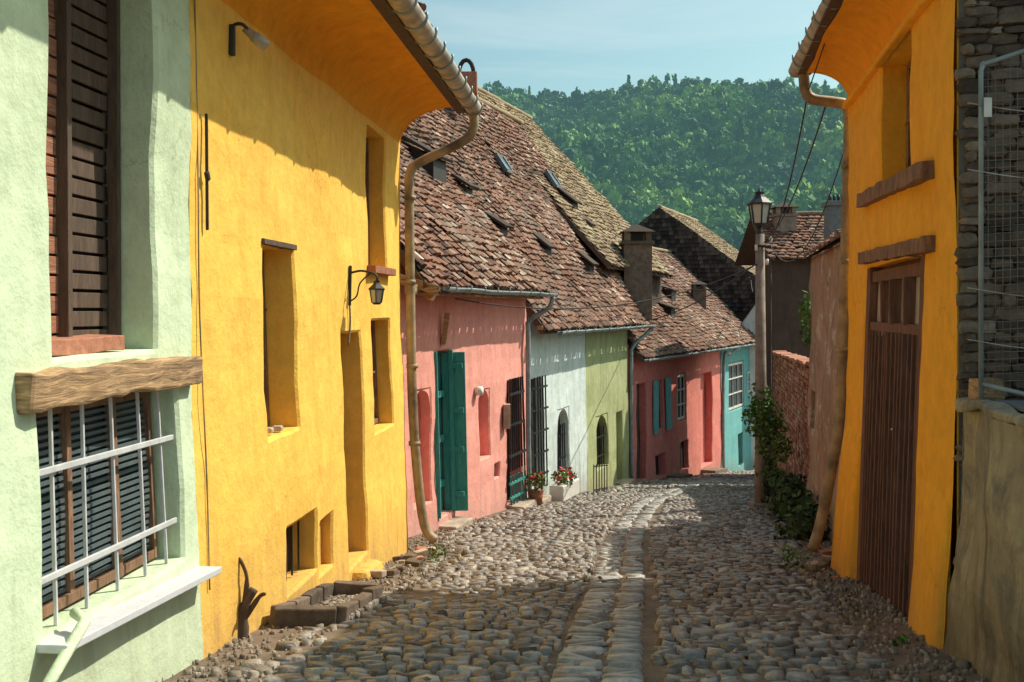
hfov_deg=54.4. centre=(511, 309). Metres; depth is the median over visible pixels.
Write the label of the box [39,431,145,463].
louvre
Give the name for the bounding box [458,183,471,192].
vent dormer
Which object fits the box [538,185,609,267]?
verge board
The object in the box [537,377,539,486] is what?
window grille
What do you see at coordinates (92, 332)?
shutter slat
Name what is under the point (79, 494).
louvre
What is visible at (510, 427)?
window grille
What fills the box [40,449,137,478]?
louvre
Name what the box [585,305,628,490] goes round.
walls
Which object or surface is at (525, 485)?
window grille
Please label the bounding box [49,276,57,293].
shutter slat
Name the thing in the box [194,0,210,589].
wall cable
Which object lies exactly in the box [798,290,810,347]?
bush
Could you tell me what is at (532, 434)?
opening panel
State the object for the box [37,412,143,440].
louvre
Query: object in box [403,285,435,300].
eave beam
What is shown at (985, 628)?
garden wall
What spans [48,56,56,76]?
shutter slat
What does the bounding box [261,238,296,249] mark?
window lintel
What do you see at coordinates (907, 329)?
door rail
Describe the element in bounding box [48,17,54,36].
shutter slat
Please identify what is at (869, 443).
door plank
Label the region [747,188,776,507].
street lamp
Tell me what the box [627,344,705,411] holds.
end walls
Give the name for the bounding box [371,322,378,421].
window frame
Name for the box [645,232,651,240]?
cap pier
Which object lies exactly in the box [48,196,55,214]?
shutter slat
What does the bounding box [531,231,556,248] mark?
vent roof
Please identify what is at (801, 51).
gutter bracket
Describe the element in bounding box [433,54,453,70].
gutter bracket
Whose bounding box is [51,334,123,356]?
brick sill
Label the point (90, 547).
louvre
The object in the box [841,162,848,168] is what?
pipe collar
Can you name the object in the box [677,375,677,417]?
window frame
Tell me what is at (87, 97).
shutter slat
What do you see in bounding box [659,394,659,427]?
opening panel
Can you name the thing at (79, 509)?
louvre
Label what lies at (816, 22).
gutter bracket
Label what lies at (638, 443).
opening panel
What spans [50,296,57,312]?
shutter slat
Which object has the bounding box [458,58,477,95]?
ridge chimney
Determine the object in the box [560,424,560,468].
window grille
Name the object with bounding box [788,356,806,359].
coping tile
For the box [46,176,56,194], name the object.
shutter slat
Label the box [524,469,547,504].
flower pot
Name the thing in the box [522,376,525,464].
window grille
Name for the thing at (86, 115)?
shutter slat
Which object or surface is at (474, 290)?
gutter
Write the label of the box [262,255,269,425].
window frame
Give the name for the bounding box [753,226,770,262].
verge board
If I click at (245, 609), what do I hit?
tree stump
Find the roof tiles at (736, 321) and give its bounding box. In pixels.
[652,249,754,344]
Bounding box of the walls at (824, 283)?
[806,243,845,543]
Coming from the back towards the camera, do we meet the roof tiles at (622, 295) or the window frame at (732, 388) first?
the window frame at (732, 388)
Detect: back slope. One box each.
[665,211,754,275]
[734,216,815,265]
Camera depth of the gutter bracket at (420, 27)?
9.92 m
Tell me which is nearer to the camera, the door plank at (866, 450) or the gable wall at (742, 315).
the door plank at (866, 450)
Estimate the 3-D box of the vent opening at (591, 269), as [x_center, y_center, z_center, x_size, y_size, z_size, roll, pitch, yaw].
[2.195,-1.343,29.740,0.538,0.585,0.603,0,0,0]
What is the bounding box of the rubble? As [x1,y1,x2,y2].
[369,546,837,579]
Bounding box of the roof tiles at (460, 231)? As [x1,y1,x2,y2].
[400,116,550,291]
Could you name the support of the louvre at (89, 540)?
attached to the window shutters at (87, 466)
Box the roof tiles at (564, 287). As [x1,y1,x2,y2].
[422,107,603,330]
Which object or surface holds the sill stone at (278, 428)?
on the walls at (287, 135)
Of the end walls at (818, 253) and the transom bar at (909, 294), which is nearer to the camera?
the transom bar at (909, 294)
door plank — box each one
[861,330,871,581]
[863,330,874,584]
[866,331,878,585]
[869,331,882,588]
[873,331,884,591]
[876,332,886,593]
[879,332,890,595]
[883,332,894,599]
[887,333,898,598]
[890,333,902,603]
[893,334,906,608]
[898,334,911,612]
[902,335,916,615]
[908,335,917,615]
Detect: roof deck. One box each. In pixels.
[400,124,543,296]
[422,107,596,333]
[466,112,643,327]
[492,103,669,277]
[627,284,725,361]
[661,254,754,346]
[665,212,752,274]
[764,218,823,260]
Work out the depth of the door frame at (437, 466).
17.17 m
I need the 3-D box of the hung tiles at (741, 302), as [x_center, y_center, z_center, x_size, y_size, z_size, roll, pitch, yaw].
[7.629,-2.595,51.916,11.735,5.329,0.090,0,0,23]
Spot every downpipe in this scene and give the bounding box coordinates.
[404,114,478,544]
[525,297,554,496]
[629,327,654,478]
[721,346,739,467]
[798,73,848,552]
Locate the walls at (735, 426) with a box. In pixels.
[720,346,750,470]
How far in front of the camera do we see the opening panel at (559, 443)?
25.66 m
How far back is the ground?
7.96 m
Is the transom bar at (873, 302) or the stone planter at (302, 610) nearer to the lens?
the stone planter at (302, 610)
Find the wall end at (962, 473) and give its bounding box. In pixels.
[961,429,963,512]
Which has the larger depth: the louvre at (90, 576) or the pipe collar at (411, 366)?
the pipe collar at (411, 366)
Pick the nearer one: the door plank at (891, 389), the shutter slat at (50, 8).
the shutter slat at (50, 8)
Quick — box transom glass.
[877,277,919,323]
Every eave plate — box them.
[405,284,543,298]
[537,321,648,329]
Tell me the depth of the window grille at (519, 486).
21.41 m
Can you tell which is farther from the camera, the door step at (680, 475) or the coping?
the door step at (680, 475)
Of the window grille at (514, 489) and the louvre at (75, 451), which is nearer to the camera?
the louvre at (75, 451)
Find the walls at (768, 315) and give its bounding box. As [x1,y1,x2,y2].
[765,263,770,475]
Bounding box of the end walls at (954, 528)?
[849,0,957,568]
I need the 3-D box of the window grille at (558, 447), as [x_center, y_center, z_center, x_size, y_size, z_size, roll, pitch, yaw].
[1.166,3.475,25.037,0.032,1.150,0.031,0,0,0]
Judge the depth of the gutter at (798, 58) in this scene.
11.13 m
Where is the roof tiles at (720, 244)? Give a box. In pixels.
[661,208,754,274]
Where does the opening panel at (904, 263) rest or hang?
attached to the walls at (877, 127)
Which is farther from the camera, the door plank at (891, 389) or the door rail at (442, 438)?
the door rail at (442, 438)
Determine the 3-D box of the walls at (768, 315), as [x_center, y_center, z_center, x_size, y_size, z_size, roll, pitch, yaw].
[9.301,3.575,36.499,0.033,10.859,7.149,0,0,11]
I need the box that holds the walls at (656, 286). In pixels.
[596,256,660,454]
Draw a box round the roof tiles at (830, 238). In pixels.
[803,229,840,257]
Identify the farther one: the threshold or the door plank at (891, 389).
the threshold
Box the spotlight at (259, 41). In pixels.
[229,22,269,55]
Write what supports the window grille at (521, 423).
attached to the walls at (489, 340)
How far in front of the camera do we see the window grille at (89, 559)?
5.78 m
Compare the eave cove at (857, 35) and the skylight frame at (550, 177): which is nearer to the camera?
the eave cove at (857, 35)
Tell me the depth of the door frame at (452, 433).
17.89 m
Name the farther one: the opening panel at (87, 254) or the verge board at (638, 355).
the verge board at (638, 355)
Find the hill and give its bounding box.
[532,106,842,214]
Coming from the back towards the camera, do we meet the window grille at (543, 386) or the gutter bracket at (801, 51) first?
the window grille at (543, 386)
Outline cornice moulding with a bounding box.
[842,0,932,108]
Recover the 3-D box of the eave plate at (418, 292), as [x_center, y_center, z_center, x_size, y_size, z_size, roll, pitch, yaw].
[-0.476,-0.320,18.857,2.372,0.160,6.940,0,0,0]
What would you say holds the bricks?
on the ground
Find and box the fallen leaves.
[214,534,937,681]
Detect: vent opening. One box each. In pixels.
[434,159,445,183]
[466,187,472,195]
[501,227,507,237]
[546,247,551,257]
[590,264,593,274]
[672,291,675,301]
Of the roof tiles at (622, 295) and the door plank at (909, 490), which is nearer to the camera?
the door plank at (909, 490)
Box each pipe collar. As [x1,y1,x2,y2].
[404,195,415,199]
[404,280,415,283]
[406,364,417,368]
[409,441,419,445]
[835,347,847,352]
[838,259,848,264]
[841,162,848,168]
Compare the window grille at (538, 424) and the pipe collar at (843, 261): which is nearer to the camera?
the pipe collar at (843, 261)
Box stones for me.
[953,0,1023,564]
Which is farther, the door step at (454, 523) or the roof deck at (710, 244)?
the roof deck at (710, 244)
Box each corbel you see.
[619,241,654,245]
[769,214,798,217]
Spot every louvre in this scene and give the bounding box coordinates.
[36,400,142,424]
[37,406,143,432]
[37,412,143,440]
[38,419,144,447]
[38,425,144,455]
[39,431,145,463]
[39,438,145,468]
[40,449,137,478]
[40,450,146,486]
[40,456,146,494]
[41,463,147,501]
[41,469,147,509]
[41,475,148,517]
[41,482,148,525]
[42,488,149,532]
[42,494,149,540]
[42,500,149,548]
[42,507,149,556]
[42,513,149,563]
[42,519,148,571]
[42,526,148,576]
[42,535,148,587]
[42,538,149,595]
[42,545,149,602]
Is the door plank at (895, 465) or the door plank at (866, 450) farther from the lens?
the door plank at (866, 450)
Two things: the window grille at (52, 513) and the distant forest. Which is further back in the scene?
the distant forest
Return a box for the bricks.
[773,355,809,487]
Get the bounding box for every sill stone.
[267,427,273,433]
[272,425,282,431]
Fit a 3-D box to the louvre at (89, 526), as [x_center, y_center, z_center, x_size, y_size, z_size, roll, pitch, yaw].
[-2.499,1.284,5.937,0.015,0.022,1.457,0,0,6]
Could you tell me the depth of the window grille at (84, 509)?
5.61 m
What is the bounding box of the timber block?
[969,378,1004,400]
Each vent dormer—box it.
[405,143,443,179]
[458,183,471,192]
[561,194,574,208]
[580,258,589,273]
[661,289,671,300]
[663,306,670,314]
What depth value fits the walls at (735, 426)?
46.24 m
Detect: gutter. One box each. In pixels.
[387,0,481,114]
[442,287,557,296]
[557,325,655,334]
[645,346,740,361]
[788,0,842,77]
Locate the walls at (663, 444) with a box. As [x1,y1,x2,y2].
[629,351,721,480]
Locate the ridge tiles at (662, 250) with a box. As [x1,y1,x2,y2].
[652,247,671,252]
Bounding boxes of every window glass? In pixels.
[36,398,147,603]
[678,377,682,417]
[729,361,741,407]
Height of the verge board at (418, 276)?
5.543 m
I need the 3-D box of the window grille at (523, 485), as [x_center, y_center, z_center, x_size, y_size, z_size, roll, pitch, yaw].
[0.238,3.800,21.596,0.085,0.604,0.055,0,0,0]
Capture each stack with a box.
[621,244,651,318]
[691,290,705,309]
[771,216,796,233]
[824,206,840,239]
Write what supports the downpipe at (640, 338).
attached to the gutter at (595, 330)
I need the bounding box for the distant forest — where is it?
[482,73,847,277]
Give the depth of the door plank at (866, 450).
10.88 m
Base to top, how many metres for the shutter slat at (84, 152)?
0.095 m
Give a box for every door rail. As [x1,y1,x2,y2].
[434,434,444,443]
[435,479,445,488]
[438,390,444,397]
[870,322,918,340]
[872,262,920,282]
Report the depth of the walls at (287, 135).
9.33 m
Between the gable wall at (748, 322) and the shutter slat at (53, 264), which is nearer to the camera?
the shutter slat at (53, 264)
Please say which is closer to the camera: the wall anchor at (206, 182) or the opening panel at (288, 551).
the wall anchor at (206, 182)
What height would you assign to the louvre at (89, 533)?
0.022 m
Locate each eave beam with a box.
[400,274,439,295]
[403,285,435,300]
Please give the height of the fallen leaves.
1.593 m
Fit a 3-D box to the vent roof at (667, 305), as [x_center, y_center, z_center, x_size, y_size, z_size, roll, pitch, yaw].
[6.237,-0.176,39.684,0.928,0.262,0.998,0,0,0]
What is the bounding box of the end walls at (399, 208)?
[189,15,399,428]
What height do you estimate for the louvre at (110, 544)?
0.022 m
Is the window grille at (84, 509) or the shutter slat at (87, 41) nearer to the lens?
the window grille at (84, 509)
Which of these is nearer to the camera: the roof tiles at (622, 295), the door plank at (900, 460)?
the door plank at (900, 460)
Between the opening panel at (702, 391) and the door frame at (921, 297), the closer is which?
the door frame at (921, 297)
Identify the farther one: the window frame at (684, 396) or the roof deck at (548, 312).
the window frame at (684, 396)
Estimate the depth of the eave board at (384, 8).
10.82 m
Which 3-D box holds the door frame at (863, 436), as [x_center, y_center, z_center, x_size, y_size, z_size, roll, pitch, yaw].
[3.936,1.320,11.018,0.218,3.563,0.121,0,0,0]
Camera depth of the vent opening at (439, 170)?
20.67 m
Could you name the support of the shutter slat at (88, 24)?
attached to the walls at (164, 641)
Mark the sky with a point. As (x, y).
(558, 45)
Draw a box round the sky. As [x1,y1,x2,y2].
[418,0,838,105]
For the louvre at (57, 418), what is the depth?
5.97 m
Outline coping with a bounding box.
[958,398,1023,428]
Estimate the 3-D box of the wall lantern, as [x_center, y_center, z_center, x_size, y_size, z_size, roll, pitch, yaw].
[-1.637,-0.048,11.167,0.411,0.904,0.198,0,0,0]
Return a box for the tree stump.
[238,557,265,638]
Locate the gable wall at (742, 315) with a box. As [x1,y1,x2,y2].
[644,215,754,320]
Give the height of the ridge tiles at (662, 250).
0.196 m
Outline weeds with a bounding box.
[417,544,910,645]
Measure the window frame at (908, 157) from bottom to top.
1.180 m
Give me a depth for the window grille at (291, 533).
9.37 m
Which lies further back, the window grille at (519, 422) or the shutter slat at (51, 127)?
the window grille at (519, 422)
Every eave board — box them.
[370,0,465,112]
[798,0,840,74]
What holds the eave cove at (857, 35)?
on the walls at (877, 127)
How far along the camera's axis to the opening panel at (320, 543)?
10.25 m
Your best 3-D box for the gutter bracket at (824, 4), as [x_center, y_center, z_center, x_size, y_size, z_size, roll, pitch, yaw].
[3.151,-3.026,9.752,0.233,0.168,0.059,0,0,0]
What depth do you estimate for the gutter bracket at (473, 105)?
13.75 m
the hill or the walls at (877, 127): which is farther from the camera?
the hill
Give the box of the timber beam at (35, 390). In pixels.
[15,355,201,413]
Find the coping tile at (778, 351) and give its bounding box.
[772,350,786,353]
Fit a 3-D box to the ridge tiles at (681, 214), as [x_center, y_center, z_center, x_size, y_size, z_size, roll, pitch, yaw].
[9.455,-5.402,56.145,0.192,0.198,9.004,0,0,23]
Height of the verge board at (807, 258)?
1.788 m
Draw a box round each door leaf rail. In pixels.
[446,363,461,367]
[447,407,463,412]
[448,446,463,451]
[449,491,463,496]
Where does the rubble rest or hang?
on the ground
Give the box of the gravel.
[155,517,986,681]
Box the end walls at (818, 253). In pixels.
[811,240,839,332]
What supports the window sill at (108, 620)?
attached to the walls at (164, 641)
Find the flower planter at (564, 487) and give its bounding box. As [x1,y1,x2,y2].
[549,466,578,500]
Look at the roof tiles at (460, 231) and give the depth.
19.22 m
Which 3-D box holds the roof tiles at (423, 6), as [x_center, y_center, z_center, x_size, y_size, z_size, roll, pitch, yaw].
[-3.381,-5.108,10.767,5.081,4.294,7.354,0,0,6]
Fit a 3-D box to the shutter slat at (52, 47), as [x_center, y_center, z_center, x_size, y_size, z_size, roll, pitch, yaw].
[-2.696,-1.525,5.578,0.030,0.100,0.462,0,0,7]
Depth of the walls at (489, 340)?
19.04 m
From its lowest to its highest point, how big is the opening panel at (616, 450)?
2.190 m
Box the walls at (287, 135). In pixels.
[189,0,407,657]
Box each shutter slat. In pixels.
[46,116,55,135]
[46,136,55,155]
[46,156,56,174]
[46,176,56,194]
[47,76,56,95]
[47,96,55,115]
[48,0,53,17]
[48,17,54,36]
[48,36,56,56]
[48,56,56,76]
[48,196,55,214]
[49,216,55,234]
[49,236,56,253]
[49,256,57,273]
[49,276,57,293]
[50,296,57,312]
[51,316,57,332]
[54,195,106,218]
[54,215,106,236]
[71,0,106,23]
[71,7,106,41]
[71,25,106,58]
[71,44,106,76]
[71,63,106,94]
[71,82,106,112]
[72,102,106,129]
[72,121,106,147]
[72,140,105,165]
[72,159,105,183]
[72,178,106,200]
[72,235,107,254]
[72,254,107,272]
[72,273,107,289]
[73,292,107,307]
[73,311,107,326]
[73,329,107,335]
[96,0,106,5]
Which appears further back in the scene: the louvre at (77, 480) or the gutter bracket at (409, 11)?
the gutter bracket at (409, 11)
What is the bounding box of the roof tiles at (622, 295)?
[468,100,649,326]
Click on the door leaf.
(460, 432)
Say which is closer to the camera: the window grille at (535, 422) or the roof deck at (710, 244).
the window grille at (535, 422)
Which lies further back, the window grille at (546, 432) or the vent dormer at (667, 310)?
the vent dormer at (667, 310)
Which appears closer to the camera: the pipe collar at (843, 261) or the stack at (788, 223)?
the pipe collar at (843, 261)
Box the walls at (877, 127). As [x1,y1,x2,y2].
[845,0,957,648]
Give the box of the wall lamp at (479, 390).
[475,386,483,395]
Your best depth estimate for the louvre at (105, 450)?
6.04 m
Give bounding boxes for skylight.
[494,156,509,172]
[544,172,558,186]
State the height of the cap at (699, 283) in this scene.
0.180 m
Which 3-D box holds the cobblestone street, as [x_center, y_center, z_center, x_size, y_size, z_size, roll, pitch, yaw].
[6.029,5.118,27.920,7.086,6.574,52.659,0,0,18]
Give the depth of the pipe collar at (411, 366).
14.12 m
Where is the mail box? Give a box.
[503,404,509,428]
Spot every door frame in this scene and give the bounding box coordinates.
[434,351,440,518]
[448,350,455,509]
[856,268,878,581]
[909,255,924,605]
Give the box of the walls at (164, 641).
[0,0,203,681]
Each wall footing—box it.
[831,423,861,579]
[908,478,950,648]
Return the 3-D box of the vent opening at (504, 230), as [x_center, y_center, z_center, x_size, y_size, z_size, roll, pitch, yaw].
[-0.340,-1.774,22.031,0.485,0.462,0.540,0,0,0]
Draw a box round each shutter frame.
[54,0,72,335]
[107,0,120,335]
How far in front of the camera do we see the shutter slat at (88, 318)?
6.19 m
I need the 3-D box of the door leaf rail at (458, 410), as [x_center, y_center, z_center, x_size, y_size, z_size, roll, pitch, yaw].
[-1.038,1.800,17.912,0.348,0.090,0.136,0,0,0]
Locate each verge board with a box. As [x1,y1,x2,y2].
[400,248,427,288]
[414,119,549,292]
[461,113,600,328]
[526,300,545,333]
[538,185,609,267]
[627,342,643,361]
[663,211,754,279]
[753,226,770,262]
[805,237,840,263]
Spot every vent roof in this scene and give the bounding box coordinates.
[402,135,453,162]
[451,173,479,189]
[484,212,514,228]
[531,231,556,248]
[557,188,582,204]
[576,211,595,225]
[577,250,598,265]
[658,302,678,308]
[661,285,678,290]
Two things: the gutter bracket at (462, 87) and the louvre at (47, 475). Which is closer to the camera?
the louvre at (47, 475)
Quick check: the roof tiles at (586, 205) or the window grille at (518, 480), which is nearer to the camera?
the window grille at (518, 480)
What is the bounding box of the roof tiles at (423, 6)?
[417,1,432,26]
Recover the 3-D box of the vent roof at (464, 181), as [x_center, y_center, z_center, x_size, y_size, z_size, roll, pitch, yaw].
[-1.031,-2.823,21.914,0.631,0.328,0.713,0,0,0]
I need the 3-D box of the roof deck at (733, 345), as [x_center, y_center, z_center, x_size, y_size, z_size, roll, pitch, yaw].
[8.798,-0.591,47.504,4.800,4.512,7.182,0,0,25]
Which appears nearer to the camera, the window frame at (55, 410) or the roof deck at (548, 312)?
the window frame at (55, 410)
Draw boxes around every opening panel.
[46,0,102,335]
[286,526,290,571]
[319,520,321,565]
[414,393,420,502]
[434,351,443,510]
[506,381,509,499]
[531,379,536,481]
[557,417,559,468]
[596,422,599,464]
[616,435,616,465]
[629,384,639,478]
[655,455,658,474]
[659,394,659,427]
[680,442,683,468]
[700,373,704,462]
[881,258,920,269]
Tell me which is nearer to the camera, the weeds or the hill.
the weeds
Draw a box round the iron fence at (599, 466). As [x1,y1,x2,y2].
[593,463,607,492]
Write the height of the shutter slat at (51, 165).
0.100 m
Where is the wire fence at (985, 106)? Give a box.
[967,49,1023,399]
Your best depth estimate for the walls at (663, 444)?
37.10 m
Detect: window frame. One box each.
[35,393,149,417]
[42,548,157,618]
[58,405,74,593]
[104,399,123,577]
[140,394,157,557]
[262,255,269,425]
[365,140,369,264]
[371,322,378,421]
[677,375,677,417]
[679,374,680,416]
[683,375,684,417]
[729,361,741,365]
[729,403,742,409]
[732,366,733,408]
[737,364,737,404]
[741,361,742,402]
[906,70,910,167]
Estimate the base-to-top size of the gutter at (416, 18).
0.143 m
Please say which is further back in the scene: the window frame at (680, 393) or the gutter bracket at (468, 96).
the window frame at (680, 393)
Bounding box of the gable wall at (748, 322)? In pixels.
[742,306,754,469]
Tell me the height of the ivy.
2.429 m
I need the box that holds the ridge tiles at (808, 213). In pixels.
[769,211,823,215]
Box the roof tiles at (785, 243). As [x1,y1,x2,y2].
[762,215,823,258]
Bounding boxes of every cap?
[618,225,655,233]
[690,281,705,284]
[770,202,798,208]
[821,201,841,207]
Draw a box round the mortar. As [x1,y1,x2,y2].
[958,0,1023,529]
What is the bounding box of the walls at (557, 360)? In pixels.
[526,303,587,494]
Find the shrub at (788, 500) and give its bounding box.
[760,468,830,541]
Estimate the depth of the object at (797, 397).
22.80 m
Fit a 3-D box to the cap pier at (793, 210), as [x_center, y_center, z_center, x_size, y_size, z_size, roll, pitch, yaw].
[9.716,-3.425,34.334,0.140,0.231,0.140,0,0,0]
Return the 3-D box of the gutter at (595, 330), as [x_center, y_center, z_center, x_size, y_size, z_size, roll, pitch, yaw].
[2.899,0.541,28.008,0.160,0.105,10.432,0,0,20]
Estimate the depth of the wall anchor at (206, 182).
7.21 m
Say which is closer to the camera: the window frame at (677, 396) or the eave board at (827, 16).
the eave board at (827, 16)
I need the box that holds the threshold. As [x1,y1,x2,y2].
[352,559,383,580]
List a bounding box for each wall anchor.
[204,171,210,180]
[205,113,208,229]
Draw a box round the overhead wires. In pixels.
[455,43,842,321]
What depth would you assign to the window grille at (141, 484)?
6.29 m
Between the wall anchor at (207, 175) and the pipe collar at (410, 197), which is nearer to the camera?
the wall anchor at (207, 175)
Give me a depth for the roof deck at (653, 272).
37.45 m
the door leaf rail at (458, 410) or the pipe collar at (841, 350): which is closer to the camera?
the pipe collar at (841, 350)
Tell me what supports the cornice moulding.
attached to the walls at (877, 127)
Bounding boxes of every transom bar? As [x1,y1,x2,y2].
[868,283,878,322]
[880,281,888,322]
[889,279,901,323]
[903,277,915,324]
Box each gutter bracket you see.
[393,0,417,14]
[404,12,427,30]
[415,27,437,45]
[424,41,445,58]
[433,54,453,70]
[441,66,460,81]
[448,76,466,90]
[455,86,472,99]
[461,95,477,108]
[466,103,482,115]
[792,55,804,67]
[798,42,810,55]
[805,27,818,41]
[813,11,834,26]
[822,0,841,9]
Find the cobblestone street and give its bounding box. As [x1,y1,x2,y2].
[221,469,903,681]
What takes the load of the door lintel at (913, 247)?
attached to the walls at (877, 127)
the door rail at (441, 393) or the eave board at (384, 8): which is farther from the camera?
the door rail at (441, 393)
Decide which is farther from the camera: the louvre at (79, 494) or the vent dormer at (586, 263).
the vent dormer at (586, 263)
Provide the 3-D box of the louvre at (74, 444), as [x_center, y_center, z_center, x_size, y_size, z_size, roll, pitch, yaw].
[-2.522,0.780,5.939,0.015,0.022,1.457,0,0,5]
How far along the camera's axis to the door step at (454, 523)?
20.88 m
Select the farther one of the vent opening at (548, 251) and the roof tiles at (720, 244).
the roof tiles at (720, 244)
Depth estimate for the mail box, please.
20.51 m
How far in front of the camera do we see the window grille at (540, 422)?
23.25 m
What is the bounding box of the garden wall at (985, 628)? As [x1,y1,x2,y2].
[943,400,1023,681]
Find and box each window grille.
[39,434,173,475]
[42,517,176,584]
[47,408,58,625]
[79,402,88,607]
[108,400,119,590]
[135,394,146,575]
[155,391,167,563]
[290,525,292,575]
[297,521,299,569]
[508,390,524,395]
[509,379,510,471]
[509,449,525,457]
[509,475,526,485]
[509,489,527,499]
[510,419,524,426]
[510,476,511,504]
[512,378,513,470]
[513,378,515,469]
[513,475,514,503]
[515,378,517,468]
[516,474,517,501]
[517,377,519,467]
[518,472,521,500]
[520,377,522,466]
[521,471,524,498]
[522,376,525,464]
[524,470,526,497]
[532,385,547,389]
[532,406,548,411]
[533,427,548,434]
[534,377,536,488]
[534,449,548,456]
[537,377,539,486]
[539,376,542,485]
[542,376,544,478]
[544,375,547,482]
[558,425,558,470]
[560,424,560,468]
[562,424,563,467]
[563,423,565,467]
[597,428,597,465]
[598,427,599,463]
[601,426,601,463]
[603,426,603,462]
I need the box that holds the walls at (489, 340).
[400,263,527,536]
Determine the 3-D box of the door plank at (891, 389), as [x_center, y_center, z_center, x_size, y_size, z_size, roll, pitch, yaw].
[3.719,1.635,9.640,0.244,2.834,0.030,0,0,10]
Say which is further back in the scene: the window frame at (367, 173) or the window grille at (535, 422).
the window grille at (535, 422)
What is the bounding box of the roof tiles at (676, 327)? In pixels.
[627,280,731,358]
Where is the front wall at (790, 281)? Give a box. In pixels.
[771,254,810,468]
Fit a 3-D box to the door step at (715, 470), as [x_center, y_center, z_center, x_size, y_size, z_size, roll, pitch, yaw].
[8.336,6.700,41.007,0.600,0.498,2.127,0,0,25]
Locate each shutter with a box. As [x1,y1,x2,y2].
[653,380,658,434]
[665,377,672,429]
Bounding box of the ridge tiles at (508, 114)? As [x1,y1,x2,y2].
[475,96,523,124]
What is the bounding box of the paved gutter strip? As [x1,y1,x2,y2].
[550,471,754,681]
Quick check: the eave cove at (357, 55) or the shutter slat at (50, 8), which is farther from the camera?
the eave cove at (357, 55)
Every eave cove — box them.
[221,0,450,143]
[807,0,917,95]
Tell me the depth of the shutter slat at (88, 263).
6.19 m
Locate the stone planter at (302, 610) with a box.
[269,580,382,628]
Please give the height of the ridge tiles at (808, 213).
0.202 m
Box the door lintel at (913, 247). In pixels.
[857,236,935,263]
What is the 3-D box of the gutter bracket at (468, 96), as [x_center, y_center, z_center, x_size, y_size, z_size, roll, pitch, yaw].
[-0.666,-2.881,13.225,0.293,0.197,0.058,0,0,0]
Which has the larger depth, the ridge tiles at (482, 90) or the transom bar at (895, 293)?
the ridge tiles at (482, 90)
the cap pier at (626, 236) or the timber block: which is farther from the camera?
the cap pier at (626, 236)
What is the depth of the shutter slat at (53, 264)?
5.75 m
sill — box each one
[36,566,220,653]
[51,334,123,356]
[367,265,395,275]
[857,158,934,207]
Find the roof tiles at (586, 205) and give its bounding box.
[478,91,673,275]
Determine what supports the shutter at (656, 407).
attached to the walls at (663, 444)
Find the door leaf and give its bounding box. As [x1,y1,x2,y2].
[441,352,467,510]
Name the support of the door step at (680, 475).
on the ground
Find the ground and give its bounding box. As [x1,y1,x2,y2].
[162,475,987,681]
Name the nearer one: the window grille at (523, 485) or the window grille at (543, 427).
the window grille at (523, 485)
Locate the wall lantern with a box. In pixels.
[347,265,384,345]
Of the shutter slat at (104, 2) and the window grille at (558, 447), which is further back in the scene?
the window grille at (558, 447)
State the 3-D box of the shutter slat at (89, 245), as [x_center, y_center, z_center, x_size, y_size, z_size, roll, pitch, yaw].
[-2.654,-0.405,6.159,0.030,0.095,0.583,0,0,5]
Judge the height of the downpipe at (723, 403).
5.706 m
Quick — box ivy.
[741,382,792,490]
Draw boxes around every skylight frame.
[495,154,506,170]
[503,156,513,171]
[505,168,513,173]
[545,170,556,185]
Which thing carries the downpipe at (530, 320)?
attached to the walls at (489, 340)
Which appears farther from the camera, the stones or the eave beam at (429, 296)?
the eave beam at (429, 296)
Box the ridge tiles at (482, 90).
[478,87,532,119]
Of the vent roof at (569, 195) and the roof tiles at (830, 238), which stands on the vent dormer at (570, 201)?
the vent roof at (569, 195)
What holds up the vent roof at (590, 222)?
on the roof tiles at (586, 205)
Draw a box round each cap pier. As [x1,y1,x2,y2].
[624,232,629,240]
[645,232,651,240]
[776,207,780,213]
[791,207,795,213]
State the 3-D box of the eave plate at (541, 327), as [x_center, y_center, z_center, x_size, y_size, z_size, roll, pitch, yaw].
[2.538,0.400,27.630,0.140,0.100,11.178,0,0,20]
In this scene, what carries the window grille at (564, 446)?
attached to the walls at (557, 360)
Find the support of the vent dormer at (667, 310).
on the roof tiles at (676, 327)
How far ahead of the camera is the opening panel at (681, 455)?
38.32 m
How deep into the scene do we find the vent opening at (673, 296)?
42.13 m
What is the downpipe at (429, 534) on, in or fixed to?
attached to the gutter at (416, 18)
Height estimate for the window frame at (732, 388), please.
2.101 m
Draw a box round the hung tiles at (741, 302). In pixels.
[640,209,754,310]
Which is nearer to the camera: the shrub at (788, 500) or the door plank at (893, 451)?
the door plank at (893, 451)
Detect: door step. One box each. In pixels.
[439,478,634,529]
[667,473,692,477]
[701,467,727,473]
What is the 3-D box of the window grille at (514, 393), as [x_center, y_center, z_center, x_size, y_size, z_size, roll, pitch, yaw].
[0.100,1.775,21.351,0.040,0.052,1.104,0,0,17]
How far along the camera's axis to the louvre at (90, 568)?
5.96 m
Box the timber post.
[441,313,449,344]
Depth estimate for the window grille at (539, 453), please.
23.18 m
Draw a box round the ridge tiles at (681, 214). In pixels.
[658,205,697,220]
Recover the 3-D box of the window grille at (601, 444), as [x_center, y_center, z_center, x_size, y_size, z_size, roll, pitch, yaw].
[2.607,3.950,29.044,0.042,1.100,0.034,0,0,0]
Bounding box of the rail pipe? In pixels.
[43,607,90,681]

